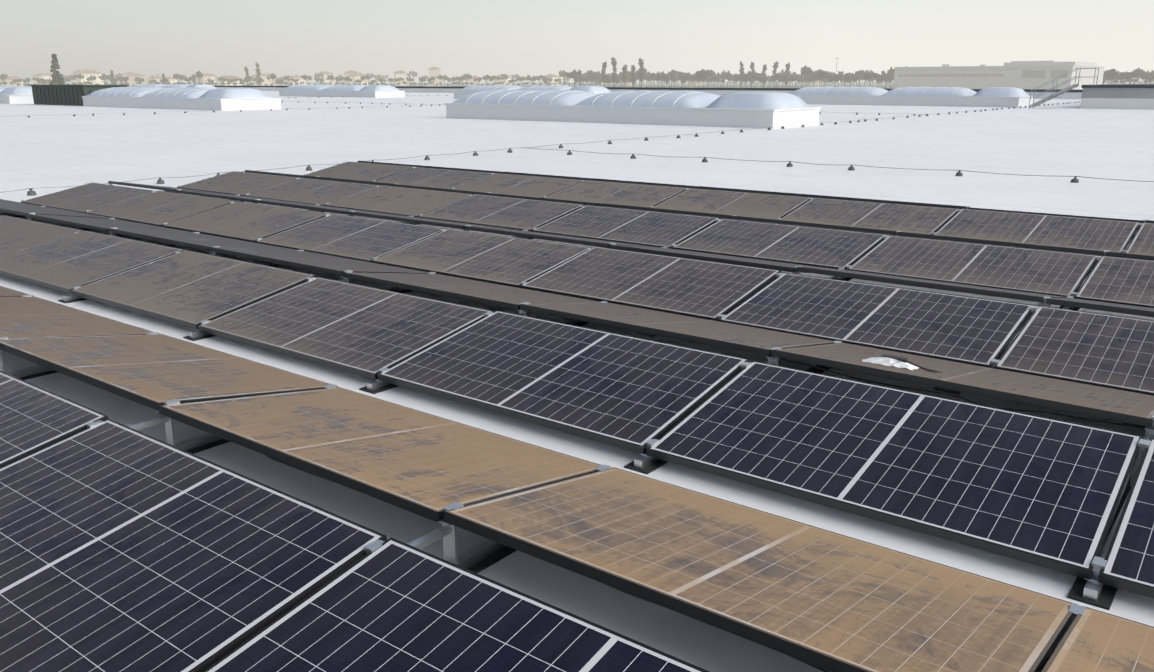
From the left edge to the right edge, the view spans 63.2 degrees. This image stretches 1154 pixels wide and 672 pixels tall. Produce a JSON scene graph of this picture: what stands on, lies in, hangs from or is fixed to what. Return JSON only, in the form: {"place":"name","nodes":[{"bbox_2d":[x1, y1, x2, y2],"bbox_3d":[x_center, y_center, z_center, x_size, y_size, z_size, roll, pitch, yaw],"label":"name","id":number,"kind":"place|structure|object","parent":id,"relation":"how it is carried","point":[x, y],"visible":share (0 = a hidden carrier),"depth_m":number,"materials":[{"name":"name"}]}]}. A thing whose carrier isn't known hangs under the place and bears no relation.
{"place":"outdoors","nodes":[
{"label":"outdoors","id":0,"kind":"place"},
{"bbox_2d":[0,65,820,85],"bbox_3d":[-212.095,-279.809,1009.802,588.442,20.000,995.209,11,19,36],"label":"town houses","id":1,"kind":"structure","parent":0,"point":[434,71],"depth_m":939.32,"materials":[{"name":"beige"}]},
{"bbox_2d":[0,84,1153,671],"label":"roof","id":2,"kind":"structure","parent":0,"point":[1102,130],"depth_m":17.54,"materials":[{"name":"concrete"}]},
{"bbox_2d":[29,84,128,105],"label":"corrugated metal wall","id":3,"kind":"structure","parent":2,"relation":"on","point":[63,94],"depth_m":64.83,"materials":[{"name":"green metal"}]},
{"bbox_2d":[0,84,1033,128],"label":"skylights","id":4,"kind":"object","parent":2,"relation":"on","point":[601,104],"visible":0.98,"depth_m":42.21,"materials":[{"name":"white plastic"}]},
{"bbox_2d":[0,160,1153,671],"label":"panel mounting brackets","id":5,"kind":"object","parent":2,"relation":"on","point":[492,552],"visible":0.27,"depth_m":4.03,"materials":[{"name":"grey metal"}]},
{"bbox_2d":[0,161,1153,671],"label":"solar panels","id":6,"kind":"object","parent":5,"relation":"on","point":[124,549],"visible":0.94,"depth_m":4.10,"materials":[{"name":"glass"}]},
{"bbox_2d":[862,354,942,372],"bbox_3d":[1.650,0.143,4.764,0.379,0.060,0.152,11,19,36],"label":"stray bag","id":7,"kind":"object","parent":6,"relation":"on","point":[891,360],"visible":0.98,"depth_m":4.75,"materials":[{"name":"white plastic"}]},
{"bbox_2d":[119,234,1144,671],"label":"pv cables","id":8,"kind":"object","parent":5,"relation":"attached to","point":[941,390],"visible":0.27,"depth_m":4.50,"materials":[{"name":"black rubber"}]},
{"bbox_2d":[0,95,1153,195],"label":"lightning conductor","id":9,"kind":"object","parent":2,"relation":"on","point":[31,192],"visible":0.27,"depth_m":19.82,"materials":[{"name":"grey"}]},
{"bbox_2d":[1029,68,1098,107],"bbox_3d":[29.632,-15.102,57.160,3.440,2.410,1.040,11,19,36],"label":"access stair","id":10,"kind":"object","parent":2,"relation":"on","point":[1055,94],"visible":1,"depth_m":57.20,"materials":[{"name":"grey metal"}]},
{"bbox_2d":[0,82,1153,88],"bbox_3d":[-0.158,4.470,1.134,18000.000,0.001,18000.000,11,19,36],"label":"ground","id":11,"kind":"structure","parent":0,"point":[713,85],"depth_m":1367.54,"materials":[{"name":"grey"}]},
{"bbox_2d":[0,73,7,84],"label":"tree","id":12,"kind":"object","parent":11,"relation":"on","point":[3,76],"visible":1,"depth_m":710.26,"materials":[{"name":"green plant"}]},
{"bbox_2d":[12,79,21,85],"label":"tree","id":13,"kind":"object","parent":11,"relation":"on","point":[16,80],"visible":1,"depth_m":697.26,"materials":[{"name":"green plant"}]},
{"bbox_2d":[22,78,30,83],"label":"tree","id":14,"kind":"object","parent":11,"relation":"on","point":[28,80],"visible":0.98,"depth_m":705.41,"materials":[{"name":"green plant"}]},
{"bbox_2d":[32,77,46,84],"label":"tree","id":15,"kind":"object","parent":11,"relation":"on","point":[39,80],"visible":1,"depth_m":698.36,"materials":[{"name":"green plant"}]},
{"bbox_2d":[49,53,64,84],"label":"tree","id":16,"kind":"object","parent":11,"relation":"on","point":[55,65],"visible":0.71,"depth_m":364.50,"materials":[{"name":"green plant"}]},
{"bbox_2d":[71,73,83,81],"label":"tree","id":17,"kind":"object","parent":11,"relation":"on","point":[78,76],"visible":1,"depth_m":743.67,"materials":[{"name":"green plant"}]},
{"bbox_2d":[86,75,95,84],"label":"tree","id":18,"kind":"object","parent":11,"relation":"on","point":[91,78],"visible":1,"depth_m":767.97,"materials":[{"name":"green plant"}]},
{"bbox_2d":[98,73,111,82],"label":"tree","id":19,"kind":"object","parent":11,"relation":"on","point":[103,77],"visible":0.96,"depth_m":750.72,"materials":[{"name":"green plant"}]},
{"bbox_2d":[110,69,115,84],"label":"tree","id":20,"kind":"object","parent":11,"relation":"on","point":[112,79],"visible":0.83,"depth_m":695.68,"materials":[{"name":"green plant"}]},
{"bbox_2d":[113,77,122,83],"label":"tree","id":21,"kind":"object","parent":11,"relation":"on","point":[119,79],"visible":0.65,"depth_m":728.77,"materials":[{"name":"green plant"}]},
{"bbox_2d":[121,76,128,82],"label":"tree","id":22,"kind":"object","parent":11,"relation":"on","point":[125,79],"visible":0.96,"depth_m":728.84,"materials":[{"name":"green plant"}]},
{"bbox_2d":[134,77,144,81],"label":"tree","id":23,"kind":"object","parent":11,"relation":"on","point":[137,79],"visible":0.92,"depth_m":790.90,"materials":[{"name":"green plant"}]},
{"bbox_2d":[161,73,167,84],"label":"tree","id":24,"kind":"object","parent":11,"relation":"on","point":[164,80],"visible":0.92,"depth_m":727.19,"materials":[{"name":"green plant"}]},
{"bbox_2d":[173,74,184,79],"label":"tree","id":25,"kind":"object","parent":11,"relation":"on","point":[177,76],"visible":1,"depth_m":736.61,"materials":[{"name":"green plant"}]},
{"bbox_2d":[185,77,195,82],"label":"tree","id":26,"kind":"object","parent":11,"relation":"on","point":[189,79],"visible":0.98,"depth_m":747.98,"materials":[{"name":"green plant"}]},
{"bbox_2d":[192,70,203,81],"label":"tree","id":27,"kind":"object","parent":11,"relation":"on","point":[199,74],"visible":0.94,"depth_m":753.65,"materials":[{"name":"green plant"}]},
{"bbox_2d":[244,66,249,82],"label":"tree","id":28,"kind":"object","parent":11,"relation":"on","point":[246,70],"visible":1,"depth_m":729.46,"materials":[{"name":"green plant"}]},
{"bbox_2d":[255,62,260,85],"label":"tree","id":29,"kind":"object","parent":11,"relation":"on","point":[258,71],"visible":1,"depth_m":731.08,"materials":[{"name":"green plant"}]},
{"bbox_2d":[267,73,276,83],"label":"tree","id":30,"kind":"object","parent":11,"relation":"on","point":[273,76],"visible":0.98,"depth_m":781.66,"materials":[{"name":"green plant"}]},
{"bbox_2d":[283,76,293,82],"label":"tree","id":31,"kind":"object","parent":11,"relation":"on","point":[286,78],"visible":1,"depth_m":821.87,"materials":[{"name":"green plant"}]},
{"bbox_2d":[301,75,311,84],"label":"tree","id":32,"kind":"object","parent":11,"relation":"on","point":[304,77],"visible":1,"depth_m":796.27,"materials":[{"name":"green plant"}]},
{"bbox_2d":[314,72,323,84],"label":"tree","id":33,"kind":"object","parent":11,"relation":"on","point":[318,75],"visible":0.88,"depth_m":1124.12,"materials":[{"name":"green plant"}]},
{"bbox_2d":[326,75,336,84],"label":"tree","id":34,"kind":"object","parent":11,"relation":"on","point":[331,77],"visible":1,"depth_m":823.40,"materials":[{"name":"green plant"}]},
{"bbox_2d":[336,77,344,81],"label":"tree","id":35,"kind":"object","parent":11,"relation":"on","point":[339,79],"visible":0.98,"depth_m":819.18,"materials":[{"name":"green plant"}]},
{"bbox_2d":[360,75,369,82],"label":"tree","id":36,"kind":"object","parent":11,"relation":"on","point":[362,78],"visible":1,"depth_m":823.32,"materials":[{"name":"green plant"}]},
{"bbox_2d":[373,74,380,82],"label":"tree","id":37,"kind":"object","parent":11,"relation":"on","point":[377,76],"visible":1,"depth_m":1178.24,"materials":[{"name":"green plant"}]},
{"bbox_2d":[393,77,403,82],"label":"tree","id":38,"kind":"object","parent":11,"relation":"on","point":[397,79],"visible":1,"depth_m":828.31,"materials":[{"name":"green plant"}]},
{"bbox_2d":[407,71,417,82],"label":"tree","id":39,"kind":"object","parent":11,"relation":"on","point":[413,73],"visible":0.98,"depth_m":1179.24,"materials":[{"name":"green plant"}]},
{"bbox_2d":[427,76,435,86],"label":"tree","id":40,"kind":"object","parent":11,"relation":"on","point":[431,79],"visible":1,"depth_m":792.78,"materials":[{"name":"green plant"}]},
{"bbox_2d":[436,75,447,85],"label":"tree","id":41,"kind":"object","parent":11,"relation":"on","point":[439,77],"visible":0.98,"depth_m":821.70,"materials":[{"name":"green plant"}]},
{"bbox_2d":[447,77,456,86],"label":"tree","id":42,"kind":"object","parent":11,"relation":"on","point":[453,79],"visible":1,"depth_m":807.09,"materials":[{"name":"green plant"}]},
{"bbox_2d":[455,77,464,81],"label":"tree","id":43,"kind":"object","parent":11,"relation":"on","point":[460,78],"visible":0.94,"depth_m":835.21,"materials":[{"name":"green plant"}]},
{"bbox_2d":[460,73,471,85],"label":"tree","id":44,"kind":"object","parent":11,"relation":"on","point":[467,76],"visible":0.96,"depth_m":849.84,"materials":[{"name":"green plant"}]},
{"bbox_2d":[482,75,492,83],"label":"tree","id":45,"kind":"object","parent":11,"relation":"on","point":[487,77],"visible":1,"depth_m":800.47,"materials":[{"name":"green plant"}]},
{"bbox_2d":[492,76,499,83],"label":"tree","id":46,"kind":"object","parent":11,"relation":"on","point":[497,78],"visible":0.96,"depth_m":820.66,"materials":[{"name":"green plant"}]},
{"bbox_2d":[499,74,507,84],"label":"tree","id":47,"kind":"object","parent":11,"relation":"on","point":[504,76],"visible":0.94,"depth_m":858.15,"materials":[{"name":"green plant"}]},
{"bbox_2d":[515,76,524,86],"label":"tree","id":48,"kind":"object","parent":11,"relation":"on","point":[521,78],"visible":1,"depth_m":797.81,"materials":[{"name":"green plant"}]},
{"bbox_2d":[526,75,536,81],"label":"tree","id":49,"kind":"object","parent":11,"relation":"on","point":[529,78],"visible":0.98,"depth_m":809.45,"materials":[{"name":"green plant"}]},
{"bbox_2d":[536,75,545,82],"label":"tree","id":50,"kind":"object","parent":11,"relation":"on","point":[542,77],"visible":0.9,"depth_m":837.31,"materials":[{"name":"green plant"}]},
{"bbox_2d":[559,70,567,80],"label":"tree","id":51,"kind":"object","parent":11,"relation":"on","point":[563,74],"visible":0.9,"depth_m":836.41,"materials":[{"name":"green plant"}]},
{"bbox_2d":[566,69,581,86],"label":"tree","id":52,"kind":"object","parent":11,"relation":"on","point":[573,74],"visible":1,"depth_m":645.57,"materials":[{"name":"green plant"}]},
{"bbox_2d":[574,77,586,82],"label":"tree","id":53,"kind":"object","parent":11,"relation":"on","point":[579,79],"visible":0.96,"depth_m":665.14,"materials":[{"name":"green plant"}]},
{"bbox_2d":[583,74,592,85],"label":"tree","id":54,"kind":"object","parent":11,"relation":"on","point":[589,78],"visible":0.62,"depth_m":747.91,"materials":[{"name":"green plant"}]},
{"bbox_2d":[586,70,600,85],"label":"tree","id":55,"kind":"object","parent":11,"relation":"on","point":[591,72],"visible":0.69,"depth_m":748.15,"materials":[{"name":"green plant"}]},
{"bbox_2d":[591,74,600,85],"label":"tree","id":56,"kind":"object","parent":11,"relation":"on","point":[596,77],"visible":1,"depth_m":725.73,"materials":[{"name":"green plant"}]},
{"bbox_2d":[600,61,606,86],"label":"tree","id":57,"kind":"object","parent":11,"relation":"on","point":[604,66],"visible":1,"depth_m":615.39,"materials":[{"name":"green plant"}]},
{"bbox_2d":[611,57,616,86],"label":"tree","id":58,"kind":"object","parent":11,"relation":"on","point":[614,68],"visible":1,"depth_m":614.80,"materials":[{"name":"green plant"}]},
{"bbox_2d":[621,64,627,86],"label":"tree","id":59,"kind":"object","parent":11,"relation":"on","point":[624,69],"visible":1,"depth_m":614.95,"materials":[{"name":"green plant"}]},
{"bbox_2d":[618,70,630,86],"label":"tree","id":60,"kind":"object","parent":11,"relation":"on","point":[627,73],"visible":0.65,"depth_m":742.21,"materials":[{"name":"green plant"}]},
{"bbox_2d":[630,65,635,86],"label":"tree","id":61,"kind":"object","parent":11,"relation":"on","point":[632,74],"visible":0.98,"depth_m":615.20,"materials":[{"name":"green plant"}]},
{"bbox_2d":[634,68,646,86],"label":"tree","id":62,"kind":"object","parent":11,"relation":"on","point":[639,72],"visible":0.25,"depth_m":722.88,"materials":[{"name":"green plant"}]},
{"bbox_2d":[638,58,644,86],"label":"tree","id":63,"kind":"object","parent":11,"relation":"on","point":[641,75],"visible":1,"depth_m":613.96,"materials":[{"name":"green plant"}]},
{"bbox_2d":[644,75,655,87],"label":"tree","id":64,"kind":"object","parent":11,"relation":"on","point":[648,77],"visible":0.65,"depth_m":709.49,"materials":[{"name":"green plant"}]},
{"bbox_2d":[650,72,668,87],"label":"tree","id":65,"kind":"object","parent":11,"relation":"on","point":[659,76],"visible":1,"depth_m":637.36,"materials":[{"name":"green plant"}]},
{"bbox_2d":[668,76,676,86],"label":"tree","id":66,"kind":"object","parent":11,"relation":"on","point":[670,78],"visible":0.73,"depth_m":715.50,"materials":[{"name":"green plant"}]},
{"bbox_2d":[668,70,683,86],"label":"tree","id":67,"kind":"object","parent":11,"relation":"on","point":[672,73],"visible":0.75,"depth_m":711.50,"materials":[{"name":"green plant"}]},
{"bbox_2d":[677,74,689,87],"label":"tree","id":68,"kind":"object","parent":11,"relation":"on","point":[681,77],"visible":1,"depth_m":635.86,"materials":[{"name":"green plant"}]},
{"bbox_2d":[688,73,696,87],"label":"tree","id":69,"kind":"object","parent":11,"relation":"on","point":[692,77],"visible":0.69,"depth_m":677.06,"materials":[{"name":"green plant"}]},
{"bbox_2d":[695,76,706,87],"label":"tree","id":70,"kind":"object","parent":11,"relation":"on","point":[699,79],"visible":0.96,"depth_m":625.21,"materials":[{"name":"green plant"}]},
{"bbox_2d":[695,69,710,87],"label":"tree","id":71,"kind":"object","parent":11,"relation":"on","point":[703,73],"visible":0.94,"depth_m":622.79,"materials":[{"name":"green plant"}]},
{"bbox_2d":[706,70,714,87],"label":"tree","id":72,"kind":"object","parent":11,"relation":"on","point":[712,73],"visible":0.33,"depth_m":687.66,"materials":[{"name":"green plant"}]},
{"bbox_2d":[709,75,718,83],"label":"tree","id":73,"kind":"object","parent":11,"relation":"on","point":[715,78],"visible":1,"depth_m":670.63,"materials":[{"name":"green plant"}]},
{"bbox_2d":[717,72,726,86],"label":"tree","id":74,"kind":"object","parent":11,"relation":"on","point":[719,75],"visible":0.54,"depth_m":723.73,"materials":[{"name":"green plant"}]},
{"bbox_2d":[720,72,732,87],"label":"tree","id":75,"kind":"object","parent":11,"relation":"on","point":[729,76],"visible":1,"depth_m":685.03,"materials":[{"name":"green plant"}]},
{"bbox_2d":[727,73,738,87],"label":"tree","id":76,"kind":"object","parent":11,"relation":"on","point":[734,75],"visible":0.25,"depth_m":703.13,"materials":[{"name":"green plant"}]},
{"bbox_2d":[734,74,744,87],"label":"tree","id":77,"kind":"object","parent":11,"relation":"on","point":[736,78],"visible":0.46,"depth_m":651.79,"materials":[{"name":"green plant"}]},
{"bbox_2d":[739,61,744,83],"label":"tree","id":78,"kind":"object","parent":11,"relation":"on","point":[741,69],"visible":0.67,"depth_m":663.28,"materials":[{"name":"green plant"}]},
{"bbox_2d":[740,73,750,87],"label":"tree","id":79,"kind":"object","parent":11,"relation":"on","point":[746,77],"visible":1,"depth_m":625.11,"materials":[{"name":"green plant"}]},
{"bbox_2d":[750,62,754,82],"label":"tree","id":80,"kind":"object","parent":11,"relation":"on","point":[752,66],"visible":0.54,"depth_m":661.74,"materials":[{"name":"green plant"}]},
{"bbox_2d":[747,71,760,87],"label":"tree","id":81,"kind":"object","parent":11,"relation":"on","point":[752,73],"visible":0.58,"depth_m":654.08,"materials":[{"name":"green plant"}]},
{"bbox_2d":[750,75,762,87],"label":"tree","id":82,"kind":"object","parent":11,"relation":"on","point":[759,78],"visible":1,"depth_m":627.13,"materials":[{"name":"green plant"}]},
{"bbox_2d":[761,64,766,87],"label":"tree","id":83,"kind":"object","parent":11,"relation":"on","point":[764,75],"visible":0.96,"depth_m":661.82,"materials":[{"name":"green plant"}]},
{"bbox_2d":[772,61,778,87],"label":"tree","id":84,"kind":"object","parent":11,"relation":"on","point":[776,65],"visible":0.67,"depth_m":659.28,"materials":[{"name":"green plant"}]},
{"bbox_2d":[773,74,785,87],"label":"tree","id":85,"kind":"object","parent":11,"relation":"on","point":[777,77],"visible":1,"depth_m":629.56,"materials":[{"name":"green plant"}]},
{"bbox_2d":[784,63,789,87],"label":"tree","id":86,"kind":"object","parent":11,"relation":"on","point":[787,66],"visible":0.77,"depth_m":658.21,"materials":[{"name":"green plant"}]},
{"bbox_2d":[784,75,797,87],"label":"tree","id":87,"kind":"object","parent":11,"relation":"on","point":[791,78],"visible":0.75,"depth_m":635.34,"materials":[{"name":"green plant"}]},
{"bbox_2d":[789,73,801,86],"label":"tree","id":88,"kind":"object","parent":11,"relation":"on","point":[795,74],"visible":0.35,"depth_m":726.47,"materials":[{"name":"green plant"}]},
{"bbox_2d":[796,77,805,83],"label":"tree","id":89,"kind":"object","parent":11,"relation":"on","point":[800,79],"visible":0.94,"depth_m":699.02,"materials":[{"name":"green plant"}]},
{"bbox_2d":[801,65,815,86],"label":"tree","id":90,"kind":"object","parent":11,"relation":"on","point":[806,70],"visible":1,"depth_m":669.47,"materials":[{"name":"green plant"}]},
{"bbox_2d":[813,70,825,85],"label":"tree","id":91,"kind":"object","parent":11,"relation":"on","point":[820,74],"visible":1,"depth_m":614.31,"materials":[{"name":"green plant"}]},
{"bbox_2d":[819,71,831,86],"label":"tree","id":92,"kind":"object","parent":11,"relation":"on","point":[828,75],"visible":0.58,"depth_m":667.83,"materials":[{"name":"green plant"}]},
{"bbox_2d":[829,74,843,83],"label":"tree","id":93,"kind":"object","parent":11,"relation":"on","point":[837,77],"visible":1,"depth_m":614.20,"materials":[{"name":"green plant"}]},
{"bbox_2d":[836,71,849,85],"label":"tree","id":94,"kind":"object","parent":11,"relation":"on","point":[841,73],"visible":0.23,"depth_m":693.54,"materials":[{"name":"green plant"}]},
{"bbox_2d":[843,73,857,86],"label":"tree","id":95,"kind":"object","parent":11,"relation":"on","point":[848,77],"visible":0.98,"depth_m":631.76,"materials":[{"name":"green plant"}]},
{"bbox_2d":[851,70,866,86],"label":"tree","id":96,"kind":"object","parent":11,"relation":"on","point":[860,73],"visible":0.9,"depth_m":677.51,"materials":[{"name":"green plant"}]},
{"bbox_2d":[862,72,878,86],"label":"tree","id":97,"kind":"object","parent":11,"relation":"on","point":[866,76],"visible":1,"depth_m":607.48,"materials":[{"name":"green plant"}]},
{"bbox_2d":[874,74,888,87],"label":"tree","id":98,"kind":"object","parent":11,"relation":"on","point":[880,78],"visible":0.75,"depth_m":635.12,"materials":[{"name":"green plant"}]},
{"bbox_2d":[881,67,894,87],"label":"tree","id":99,"kind":"object","parent":11,"relation":"on","point":[890,72],"visible":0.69,"depth_m":652.23,"materials":[{"name":"green plant"}]},
{"bbox_2d":[1103,69,1118,83],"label":"tree","id":100,"kind":"object","parent":11,"relation":"on","point":[1111,73],"visible":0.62,"depth_m":548.67,"materials":[{"name":"green plant"}]},
{"bbox_2d":[1106,73,1123,83],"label":"tree","id":101,"kind":"object","parent":11,"relation":"on","point":[1117,77],"visible":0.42,"depth_m":578.62,"materials":[{"name":"green plant"}]},
{"bbox_2d":[1119,71,1137,83],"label":"tree","id":102,"kind":"object","parent":11,"relation":"on","point":[1128,76],"visible":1,"depth_m":551.57,"materials":[{"name":"green plant"}]},
{"bbox_2d":[1133,67,1144,83],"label":"tree","id":103,"kind":"object","parent":11,"relation":"on","point":[1138,70],"visible":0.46,"depth_m":602.71,"materials":[{"name":"green plant"}]},
{"bbox_2d":[1141,73,1153,83],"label":"tree","id":104,"kind":"object","parent":11,"relation":"on","point":[1148,76],"visible":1,"depth_m":570.27,"materials":[{"name":"green plant"}]},
{"bbox_2d":[0,0,1153,81],"label":"sky","id":105,"kind":"structure","parent":0,"point":[479,38],"materials":[{"name":"white"}]},
{"bbox_2d":[893,61,1104,89],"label":"industrial building","id":106,"kind":"structure","parent":0,"point":[1025,74],"depth_m":369.49,"materials":[{"name":"grey"}]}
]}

